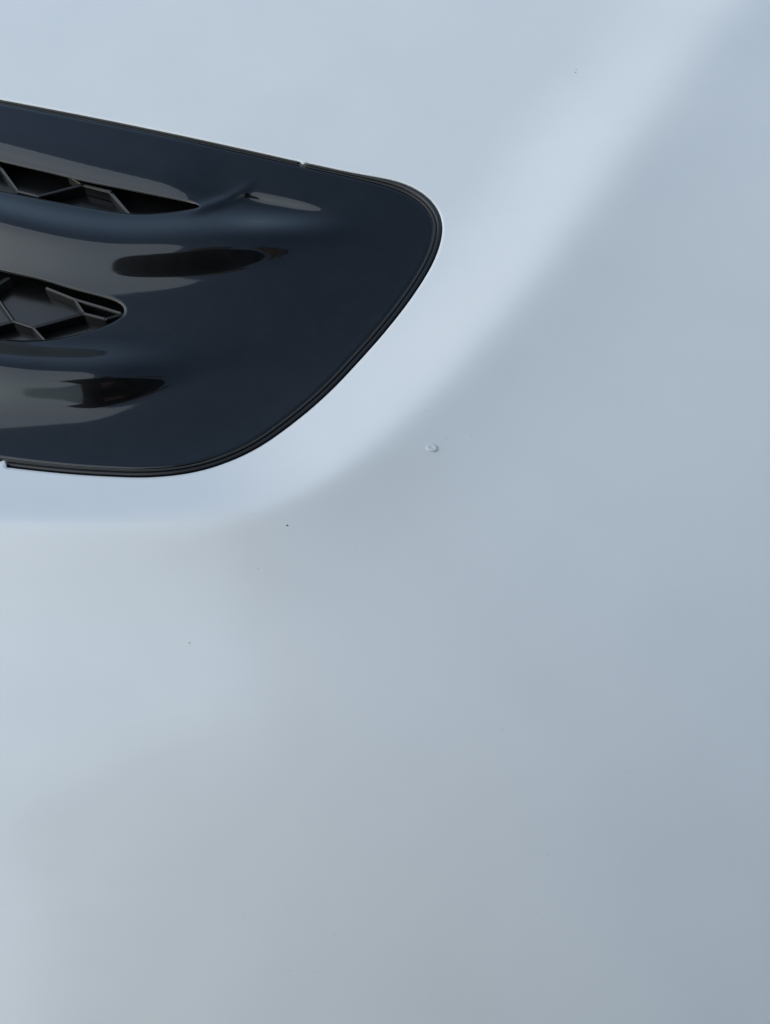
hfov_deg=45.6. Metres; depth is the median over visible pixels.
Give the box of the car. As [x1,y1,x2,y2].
[0,0,769,1023]
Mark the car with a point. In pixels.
(412, 666)

